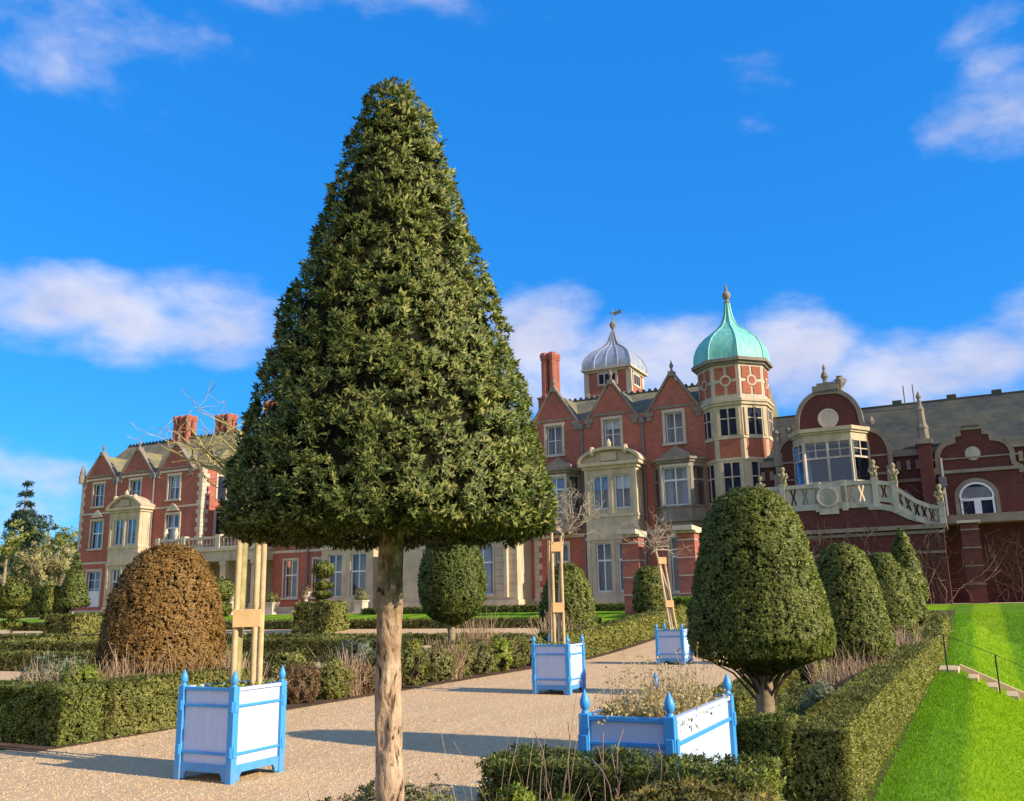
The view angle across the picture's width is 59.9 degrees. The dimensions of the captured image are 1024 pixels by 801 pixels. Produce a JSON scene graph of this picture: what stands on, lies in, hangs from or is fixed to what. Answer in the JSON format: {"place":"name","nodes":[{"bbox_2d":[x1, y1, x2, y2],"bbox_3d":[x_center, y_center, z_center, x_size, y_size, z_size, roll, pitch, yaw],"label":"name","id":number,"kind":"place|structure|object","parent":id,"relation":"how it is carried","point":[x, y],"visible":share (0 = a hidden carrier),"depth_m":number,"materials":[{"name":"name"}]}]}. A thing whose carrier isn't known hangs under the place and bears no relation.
{"place":"outdoors","nodes":[
{"label":"outdoors","id":0,"kind":"place"},
{"bbox_2d":[0,617,688,751],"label":"border soil","id":1,"kind":"structure","parent":0,"point":[21,746],"depth_m":15.89,"materials":[{"name":"brown soil"}]},
{"bbox_2d":[5,648,97,681],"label":"shrub","id":2,"kind":"object","parent":1,"relation":"on","point":[60,667],"visible":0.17,"depth_m":13.06,"materials":[{"name":"plant"}]},
{"bbox_2d":[15,638,119,681],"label":"dry plant","id":3,"kind":"object","parent":1,"relation":"on","point":[37,678],"visible":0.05,"depth_m":12.71,"materials":[{"name":"brown plant"}]},
{"bbox_2d":[31,661,120,683],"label":"shrub","id":4,"kind":"object","parent":1,"relation":"on","point":[82,674],"visible":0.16,"depth_m":12.54,"materials":[{"name":"green plant"}]},
{"bbox_2d":[52,642,188,697],"bbox_3d":[-5.809,4.136,12.968,1.777,1.229,1.584,8,-16,-36],"label":"dry plant","id":5,"kind":"object","parent":1,"relation":"on","point":[117,673],"visible":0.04,"depth_m":12.99,"materials":[{"name":"brown plant"}]},
{"bbox_2d":[94,542,227,678],"bbox_3d":[-5.678,3.732,14.495,2.033,2.801,2.054,-8,-14,26],"label":"topiary tree","id":6,"kind":"object","parent":1,"relation":"on","point":[160,595],"visible":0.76,"depth_m":13.93,"materials":[{"name":"brown plant"}]},
{"bbox_2d":[256,646,311,675],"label":"shrub","id":7,"kind":"object","parent":1,"relation":"on","point":[293,657],"visible":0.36,"depth_m":17.12,"materials":[{"name":"green plant"}]},
{"bbox_2d":[275,659,322,703],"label":"shrub","id":8,"kind":"object","parent":1,"relation":"on","point":[303,682],"visible":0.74,"depth_m":15.58,"materials":[{"name":"red plant"}]},
{"bbox_2d":[309,653,356,698],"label":"shrub","id":9,"kind":"object","parent":1,"relation":"on","point":[331,684],"visible":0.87,"depth_m":16.24,"materials":[{"name":"green plant"}]},
{"bbox_2d":[308,647,374,697],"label":"dry plant","id":10,"kind":"object","parent":1,"relation":"on","point":[355,687],"visible":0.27,"depth_m":16.80,"materials":[{"name":"beige plant"}]},
{"bbox_2d":[324,638,375,666],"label":"shrub","id":11,"kind":"object","parent":1,"relation":"on","point":[353,652],"visible":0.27,"depth_m":19.36,"materials":[{"name":"plant"}]},
{"bbox_2d":[347,660,375,693],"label":"shrub","id":12,"kind":"object","parent":1,"relation":"on","point":[367,685],"visible":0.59,"depth_m":17.06,"materials":[{"name":"red plant"}]},
{"bbox_2d":[401,645,432,685],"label":"shrub","id":13,"kind":"object","parent":1,"relation":"on","point":[412,665],"visible":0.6,"depth_m":18.66,"materials":[{"name":"green plant"}]},
{"bbox_2d":[415,643,465,681],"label":"shrub","id":14,"kind":"object","parent":1,"relation":"on","point":[439,662],"visible":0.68,"depth_m":19.45,"materials":[{"name":"green plant"}]},
{"bbox_2d":[419,633,477,679],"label":"dry plant","id":15,"kind":"object","parent":1,"relation":"on","point":[459,673],"visible":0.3,"depth_m":20.02,"materials":[{"name":"beige plant"}]},
{"bbox_2d":[417,544,487,649],"bbox_3d":[-1.469,5.059,21.901,1.818,3.322,1.757,-8,-14,26],"label":"topiary tree","id":16,"kind":"object","parent":1,"relation":"on","point":[452,589],"visible":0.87,"depth_m":21.46,"materials":[{"name":"green plant"}]},
{"bbox_2d":[437,638,475,677],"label":"shrub","id":17,"kind":"object","parent":1,"relation":"on","point":[469,657],"visible":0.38,"depth_m":20.46,"materials":[{"name":"green plant"}]},
{"bbox_2d":[463,638,496,674],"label":"shrub","id":18,"kind":"object","parent":1,"relation":"on","point":[481,662],"visible":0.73,"depth_m":21.21,"materials":[{"name":"green plant"}]},
{"bbox_2d":[426,609,533,670],"bbox_3d":[-0.804,6.028,22.628,2.483,1.638,1.920,6,-14,-27],"label":"dry plant","id":19,"kind":"object","parent":1,"relation":"on","point":[477,635],"visible":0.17,"depth_m":22.55,"materials":[{"name":"brown plant"}]},
{"bbox_2d":[482,634,512,671],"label":"shrub","id":20,"kind":"object","parent":1,"relation":"on","point":[500,653],"visible":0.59,"depth_m":22.01,"materials":[{"name":"green plant"}]},
{"bbox_2d":[494,631,530,668],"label":"shrub","id":21,"kind":"object","parent":1,"relation":"on","point":[519,658],"visible":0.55,"depth_m":22.90,"materials":[{"name":"green plant"}]},
{"bbox_2d":[537,563,598,632],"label":"topiary tree","id":22,"kind":"object","parent":1,"relation":"on","point":[579,602],"visible":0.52,"depth_m":28.19,"materials":[{"name":"green plant"}]},
{"bbox_2d":[537,604,687,656],"bbox_3d":[3.900,7.818,30.491,0.921,1.591,12.706,-8,-14,26],"label":"hedge","id":23,"kind":"object","parent":1,"relation":"on","point":[608,635],"visible":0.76,"depth_m":29.41,"materials":[{"name":"green plant"}]},
{"bbox_2d":[631,565,666,612],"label":"topiary tree","id":24,"kind":"object","parent":1,"relation":"on","point":[647,593],"visible":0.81,"depth_m":36.17,"materials":[{"name":"green plant"}]},
{"bbox_2d":[0,640,745,800],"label":"gravel path","id":25,"kind":"structure","parent":0,"point":[466,732],"depth_m":10.72,"materials":[{"name":"beige gravel"}]},
{"bbox_2d":[173,665,286,784],"bbox_3d":[-2.872,3.284,9.122,0.784,1.060,0.784,-8,-14,26],"label":"planter","id":26,"kind":"object","parent":25,"relation":"on","point":[229,735],"visible":0.95,"depth_m":8.86,"materials":[{"name":"blue paint"}]},
{"bbox_2d":[127,381,269,683],"bbox_3d":[-3.081,1.485,9.651,1.874,3.811,1.481,-3,-13,7],"label":"bare tree","id":27,"kind":"object","parent":26,"relation":"in","point":[212,456],"visible":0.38,"depth_m":9.68,"materials":[{"name":"brown plant"}]},
{"bbox_2d":[230,504,266,686],"bbox_3d":[-2.748,2.222,9.404,0.308,2.650,0.381,-1,-13,0],"label":"stake frame","id":28,"kind":"object","parent":26,"relation":"in","point":[254,617],"visible":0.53,"depth_m":9.32,"materials":[{"name":"brown wood"}]},
{"bbox_2d":[531,634,585,694],"bbox_3d":[0.874,4.920,16.634,0.784,1.060,0.784,-8,-14,26],"label":"planter","id":29,"kind":"object","parent":25,"relation":"on","point":[556,667],"visible":0.95,"depth_m":16.36,"materials":[{"name":"blue paint"}]},
{"bbox_2d":[547,533,565,644],"bbox_3d":[0.851,3.855,16.892,0.247,2.650,0.381,2,-13,-13],"label":"stake frame","id":30,"kind":"object","parent":29,"relation":"in","point":[554,607],"visible":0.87,"depth_m":16.91,"materials":[{"name":"brown wood"}]},
{"bbox_2d":[541,475,605,644],"bbox_3d":[1.070,3.144,16.952,1.721,3.658,1.346,-8,-14,26],"label":"bare tree","id":31,"kind":"object","parent":29,"relation":"in","point":[566,529],"visible":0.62,"depth_m":17.11,"materials":[{"name":"plant"}]},
{"bbox_2d":[578,672,737,768],"bbox_3d":[1.135,2.627,6.590,0.704,1.060,1.644,-8,-14,26],"label":"planter","id":32,"kind":"object","parent":25,"relation":"on","point":[713,734],"visible":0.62,"depth_m":6.07,"materials":[{"name":"blue paint"}]},
{"bbox_2d":[590,642,734,730],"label":"dried flowers","id":33,"kind":"object","parent":32,"relation":"in","point":[650,703],"visible":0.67,"depth_m":6.45,"materials":[{"name":"beige plant"}]},
{"bbox_2d":[655,623,692,664],"bbox_3d":[4.276,6.414,23.495,0.784,1.060,0.784,-8,-14,26],"label":"planter","id":34,"kind":"object","parent":25,"relation":"on","point":[668,643],"visible":0.8,"depth_m":23.20,"materials":[{"name":"blue paint"}]},
{"bbox_2d":[619,508,694,629],"bbox_3d":[3.899,4.717,24.129,2.124,3.670,1.066,1,-13,-9],"label":"bare tree","id":35,"kind":"object","parent":34,"relation":"in","point":[655,546],"visible":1,"depth_m":24.22,"materials":[{"name":"plant"}]},
{"bbox_2d":[657,557,676,629],"bbox_3d":[4.188,5.444,23.747,0.514,2.474,0.361,-1,-13,0],"label":"stake frame","id":36,"kind":"object","parent":34,"relation":"in","point":[670,602],"visible":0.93,"depth_m":23.74,"materials":[{"name":"brown wood"}]},
{"bbox_2d":[0,603,1023,800],"bbox_3d":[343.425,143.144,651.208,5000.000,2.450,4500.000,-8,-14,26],"label":"ground","id":37,"kind":"structure","parent":0,"point":[1008,608],"depth_m":16.47,"materials":[{"name":"green plant"}]},
{"bbox_2d":[0,519,28,586],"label":"tree","id":38,"kind":"object","parent":37,"relation":"on","point":[9,548],"visible":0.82,"depth_m":93.87,"materials":[{"name":"green plant"}]},
{"bbox_2d":[0,479,46,582],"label":"tree","id":39,"kind":"object","parent":37,"relation":"on","point":[16,514],"visible":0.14,"depth_m":124.16,"materials":[{"name":"green plant"}]},
{"bbox_2d":[1,541,59,581],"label":"tree","id":40,"kind":"object","parent":37,"relation":"on","point":[20,558],"visible":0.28,"depth_m":100.05,"materials":[{"name":"green plant"}]},
{"bbox_2d":[3,512,58,584],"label":"tree","id":41,"kind":"object","parent":37,"relation":"on","point":[28,523],"visible":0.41,"depth_m":109.26,"materials":[{"name":"green plant"}]},
{"bbox_2d":[0,585,70,617],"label":"hedge","id":42,"kind":"object","parent":37,"relation":"on","point":[43,600],"visible":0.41,"depth_m":75.84,"materials":[{"name":"green plant"}]},
{"bbox_2d":[17,549,57,586],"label":"tree","id":43,"kind":"object","parent":37,"relation":"on","point":[33,558],"visible":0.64,"depth_m":93.08,"materials":[{"name":"green plant"}]},
{"bbox_2d":[0,634,99,641],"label":"hedge","id":44,"kind":"object","parent":37,"relation":"on","point":[80,637],"visible":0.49,"depth_m":39.46,"materials":[{"name":"green plant"}]},
{"bbox_2d":[25,523,77,585],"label":"tree","id":45,"kind":"object","parent":37,"relation":"on","point":[59,539],"visible":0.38,"depth_m":109.99,"materials":[{"name":"green plant"}]},
{"bbox_2d":[28,541,76,585],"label":"tree","id":46,"kind":"object","parent":37,"relation":"on","point":[54,565],"visible":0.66,"depth_m":93.68,"materials":[{"name":"green plant"}]},
{"bbox_2d":[0,678,106,746],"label":"hedge","id":47,"kind":"object","parent":37,"relation":"on","point":[49,711],"visible":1,"depth_m":11.48,"materials":[{"name":"green plant"}]},
{"bbox_2d":[0,649,300,671],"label":"hedge","id":48,"kind":"object","parent":37,"relation":"on","point":[10,660],"visible":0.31,"depth_m":25.51,"materials":[{"name":"green plant"}]},
{"bbox_2d":[74,666,249,738],"bbox_3d":[-5.054,4.396,13.076,0.826,0.829,2.778,-8,-14,26],"label":"hedge","id":49,"kind":"object","parent":37,"relation":"on","point":[140,701],"visible":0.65,"depth_m":12.37,"materials":[{"name":"green plant"}]},
{"bbox_2d":[215,576,234,616],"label":"topiary tree","id":50,"kind":"object","parent":37,"relation":"on","point":[226,587],"visible":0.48,"depth_m":47.75,"materials":[{"name":"green plant"}]},
{"bbox_2d":[0,627,539,679],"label":"parterre gravel","id":51,"kind":"structure","parent":37,"relation":"on","point":[7,675],"depth_m":39.15,"materials":[{"name":"beige gravel"}]},
{"bbox_2d":[0,579,32,633],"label":"topiary tree","id":52,"kind":"object","parent":51,"relation":"on","point":[15,594],"visible":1,"depth_m":49.00,"materials":[{"name":"green plant"}]},
{"bbox_2d":[0,639,103,651],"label":"hedge","id":53,"kind":"object","parent":51,"relation":"on","point":[45,646],"visible":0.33,"depth_m":33.26,"materials":[{"name":"green plant"}]},
{"bbox_2d":[41,613,102,633],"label":"hedge","id":54,"kind":"object","parent":51,"relation":"on","point":[79,623],"visible":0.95,"depth_m":47.63,"materials":[{"name":"green plant"}]},
{"bbox_2d":[54,551,90,613],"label":"topiary tree","id":55,"kind":"object","parent":54,"relation":"on","point":[73,593],"visible":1,"depth_m":48.26,"materials":[{"name":"green plant"}]},
{"bbox_2d":[0,632,527,644],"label":"hedge","id":56,"kind":"object","parent":51,"relation":"on","point":[441,635],"visible":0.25,"depth_m":35.86,"materials":[{"name":"green plant"}]},
{"bbox_2d":[14,616,601,630],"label":"hedge","id":57,"kind":"object","parent":51,"relation":"on","point":[365,623],"visible":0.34,"depth_m":40.82,"materials":[{"name":"green plant"}]},
{"bbox_2d":[289,599,350,633],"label":"hedge","id":58,"kind":"object","parent":51,"relation":"on","point":[321,616],"visible":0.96,"depth_m":41.24,"materials":[{"name":"green plant"}]},
{"bbox_2d":[311,560,334,600],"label":"topiary tree","id":59,"kind":"object","parent":58,"relation":"on","point":[323,570],"visible":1,"depth_m":41.85,"materials":[{"name":"green plant"}]},
{"bbox_2d":[230,636,423,661],"bbox_3d":[-5.862,7.796,27.699,7.009,0.906,1.128,-8,-14,26],"label":"hedge","id":60,"kind":"object","parent":37,"relation":"on","point":[317,646],"visible":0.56,"depth_m":27.40,"materials":[{"name":"green plant"}]},
{"bbox_2d":[359,602,624,614],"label":"hedge","id":61,"kind":"object","parent":37,"relation":"on","point":[519,608],"visible":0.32,"depth_m":48.72,"materials":[{"name":"green plant"}]},
{"bbox_2d":[69,285,1023,613],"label":"country house","id":62,"kind":"structure","parent":37,"relation":"on","point":[675,449],"depth_m":54.05,"materials":[{"name":"brick"}]},
{"bbox_2d":[85,569,102,606],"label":"window","id":63,"kind":"structure","parent":62,"relation":"in","point":[94,596],"depth_m":75.19,"materials":[{"name":"stone"}]},
{"bbox_2d":[86,518,104,550],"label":"window","id":64,"kind":"structure","parent":62,"relation":"in","point":[99,525],"depth_m":76.42,"materials":[{"name":"stone"}]},
{"bbox_2d":[163,512,180,543],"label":"window","id":65,"kind":"structure","parent":62,"relation":"in","point":[175,519],"depth_m":72.54,"materials":[{"name":"stone"}]},
{"bbox_2d":[164,473,181,501],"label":"window","id":66,"kind":"structure","parent":62,"relation":"in","point":[176,484],"depth_m":73.17,"materials":[{"name":"stone"}]},
{"bbox_2d":[280,558,298,599],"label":"window","id":67,"kind":"structure","parent":62,"relation":"in","point":[294,566],"depth_m":65.95,"materials":[{"name":"glass"}]},
{"bbox_2d":[328,554,353,596],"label":"window","id":68,"kind":"structure","parent":62,"relation":"in","point":[337,558],"depth_m":63.39,"materials":[{"name":"glass"}]},
{"bbox_2d":[351,553,365,596],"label":"window","id":69,"kind":"structure","parent":62,"relation":"in","point":[360,573],"depth_m":62.56,"materials":[{"name":"glass"}]},
{"bbox_2d":[478,543,494,596],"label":"window","id":70,"kind":"structure","parent":62,"relation":"in","point":[488,554],"depth_m":56.51,"materials":[{"name":"glass"}]},
{"bbox_2d":[544,422,565,457],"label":"window","id":71,"kind":"structure","parent":62,"relation":"in","point":[556,437],"depth_m":58.20,"materials":[{"name":"glass"}]},
{"bbox_2d":[545,474,575,512],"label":"window","id":72,"kind":"structure","parent":62,"relation":"in","point":[560,481],"depth_m":56.30,"materials":[{"name":"glass"}]},
{"bbox_2d":[593,475,616,509],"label":"window","id":73,"kind":"structure","parent":62,"relation":"in","point":[599,482],"depth_m":54.84,"materials":[{"name":"glass"}]},
{"bbox_2d":[596,543,623,591],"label":"window","id":74,"kind":"structure","parent":62,"relation":"in","point":[604,563],"depth_m":54.26,"materials":[{"name":"glass"}]},
{"bbox_2d":[600,415,623,446],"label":"window","id":75,"kind":"structure","parent":62,"relation":"in","point":[613,428],"depth_m":56.41,"materials":[{"name":"stone"}]},
{"bbox_2d":[614,473,630,507],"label":"window","id":76,"kind":"structure","parent":62,"relation":"in","point":[622,481],"depth_m":54.22,"materials":[{"name":"glass"}]},
{"bbox_2d":[666,534,679,593],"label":"window","id":77,"kind":"structure","parent":62,"relation":"in","point":[674,567],"depth_m":53.06,"materials":[{"name":"glass"}]},
{"bbox_2d":[661,408,687,445],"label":"window","id":78,"kind":"structure","parent":62,"relation":"in","point":[675,429],"depth_m":54.64,"materials":[{"name":"glass"}]},
{"bbox_2d":[659,463,698,505],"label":"window","id":79,"kind":"structure","parent":62,"relation":"in","point":[676,490],"depth_m":52.95,"materials":[{"name":"glass"}]},
{"bbox_2d":[957,513,1023,602],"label":"creeper","id":80,"kind":"object","parent":62,"relation":"attached to","point":[1012,572],"visible":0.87,"depth_m":43.70,"materials":[{"name":"brown plant"}]},
{"bbox_2d":[617,529,646,613],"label":"brick pier","id":81,"kind":"structure","parent":37,"relation":"on","point":[633,557],"depth_m":43.42,"materials":[{"name":"brick"}]},
{"bbox_2d":[672,525,701,596],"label":"brick pier","id":82,"kind":"structure","parent":37,"relation":"on","point":[688,535],"depth_m":42.20,"materials":[{"name":"brick"}]},
{"bbox_2d":[756,478,953,603],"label":"terrace wall","id":83,"kind":"structure","parent":37,"relation":"on","point":[831,505],"depth_m":44.52,"materials":[{"name":"red brick"}]},
{"bbox_2d":[850,485,1023,603],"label":"creeper","id":84,"kind":"object","parent":83,"relation":"attached to","point":[927,563],"visible":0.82,"depth_m":42.48,"materials":[{"name":"brown plant"}]},
{"bbox_2d":[889,526,929,601],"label":"topiary tree","id":85,"kind":"object","parent":37,"relation":"on","point":[903,552],"visible":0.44,"depth_m":40.93,"materials":[{"name":"green plant"}]},
{"bbox_2d":[957,519,988,602],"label":"brick pier","id":86,"kind":"structure","parent":37,"relation":"on","point":[970,536],"depth_m":41.92,"materials":[{"name":"brick"}]},
{"bbox_2d":[938,664,1023,699],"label":"garden steps","id":87,"kind":"structure","parent":37,"relation":"on","point":[1013,692],"depth_m":19.71,"materials":[{"name":"stone"}]},
{"bbox_2d":[0,0,1023,579],"label":"sky","id":88,"kind":"structure","parent":0,"point":[850,172],"materials":[{"name":"blue"}]},
{"bbox_2d":[858,610,954,800],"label":"bed soil","id":89,"kind":"structure","parent":0,"point":[950,612],"depth_m":9.63,"materials":[{"name":"brown soil"}]},
{"bbox_2d":[215,76,559,800],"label":"topiary tree","id":90,"kind":"object","parent":89,"relation":"on","point":[391,424],"visible":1,"depth_m":3.88,"materials":[{"name":"green plant"}]},
{"bbox_2d":[352,772,465,800],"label":"shrub","id":91,"kind":"object","parent":89,"relation":"on","point":[369,789],"visible":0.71,"depth_m":4.59,"materials":[{"name":"green plant"}]},
{"bbox_2d":[494,780,536,800],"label":"shrub","id":92,"kind":"object","parent":89,"relation":"on","point":[517,791],"visible":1,"depth_m":4.12,"materials":[{"name":"green plant"}]},
{"bbox_2d":[424,665,612,800],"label":"dry grass","id":93,"kind":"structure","parent":89,"relation":"on","point":[529,767],"depth_m":4.44,"materials":[{"name":"beige plant"}]},
{"bbox_2d":[535,722,680,800],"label":"woody stems","id":94,"kind":"object","parent":89,"relation":"on","point":[617,789],"visible":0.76,"depth_m":4.54,"materials":[{"name":"brown plant"}]},
{"bbox_2d":[474,741,786,800],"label":"hedge","id":95,"kind":"object","parent":89,"relation":"on","point":[760,771],"visible":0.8,"depth_m":4.72,"materials":[{"name":"green plant"}]},
{"bbox_2d":[612,775,777,800],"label":"hedge","id":96,"kind":"object","parent":89,"relation":"on","point":[691,790],"visible":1,"depth_m":4.02,"materials":[{"name":"green plant"}]},
{"bbox_2d":[685,485,836,714],"bbox_3d":[2.580,2.324,9.296,1.540,2.900,1.536,-8,-14,26],"label":"topiary tree","id":97,"kind":"object","parent":89,"relation":"on","point":[758,612],"visible":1,"depth_m":8.95,"materials":[{"name":"green plant"}]},
{"bbox_2d":[736,711,798,800],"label":"hedge","id":98,"kind":"object","parent":89,"relation":"on","point":[761,734],"visible":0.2,"depth_m":7.25,"materials":[{"name":"green plant"}]},
{"bbox_2d":[708,660,847,715],"bbox_3d":[7.467,5.683,20.285,0.783,1.083,21.940,-8,-14,26],"label":"shrub","id":99,"kind":"object","parent":89,"relation":"on","point":[739,689],"visible":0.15,"depth_m":13.10,"materials":[{"name":"green plant"}]},
{"bbox_2d":[781,680,826,711],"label":"shrub","id":100,"kind":"object","parent":89,"relation":"on","point":[797,693],"visible":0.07,"depth_m":11.70,"materials":[{"name":"green plant"}]},
{"bbox_2d":[795,680,835,713],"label":"shrub","id":101,"kind":"object","parent":89,"relation":"on","point":[815,695],"visible":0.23,"depth_m":10.50,"materials":[{"name":"green plant"}]},
{"bbox_2d":[814,541,896,673],"bbox_3d":[5.599,3.657,14.783,1.416,2.619,1.428,-8,-14,26],"label":"topiary tree","id":102,"kind":"object","parent":89,"relation":"on","point":[847,576],"visible":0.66,"depth_m":14.40,"materials":[{"name":"green plant"}]},
{"bbox_2d":[803,637,909,688],"bbox_3d":[5.339,4.178,14.083,1.700,1.208,1.380,0,-13,-7],"label":"dry plant","id":103,"kind":"object","parent":89,"relation":"on","point":[840,670],"visible":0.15,"depth_m":14.00,"materials":[{"name":"brown plant"}]},
{"bbox_2d":[802,638,920,689],"bbox_3d":[4.936,4.062,13.254,1.507,1.081,1.590,3,-14,-19],"label":"dry plant","id":104,"kind":"object","parent":89,"relation":"on","point":[845,672],"visible":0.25,"depth_m":13.24,"materials":[{"name":"plant"}]},
{"bbox_2d":[781,610,951,800],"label":"hedge","id":105,"kind":"object","parent":89,"relation":"on","point":[846,735],"visible":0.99,"depth_m":8.46,"materials":[{"name":"green plant"}]},
{"bbox_2d":[865,551,919,642],"bbox_3d":[9.082,5.056,21.620,1.496,2.793,1.504,-8,-14,26],"label":"topiary tree","id":106,"kind":"object","parent":89,"relation":"on","point":[895,589],"visible":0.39,"depth_m":21.24,"materials":[{"name":"green plant"}]},
{"bbox_2d":[897,567,930,626],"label":"topiary tree","id":107,"kind":"object","parent":89,"relation":"on","point":[920,605],"visible":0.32,"depth_m":28.34,"materials":[{"name":"green plant"}]},
{"bbox_2d":[859,612,1023,800],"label":"lawn grass","id":108,"kind":"structure","parent":0,"point":[968,683],"depth_m":12.42,"materials":[{"name":"green plant"}]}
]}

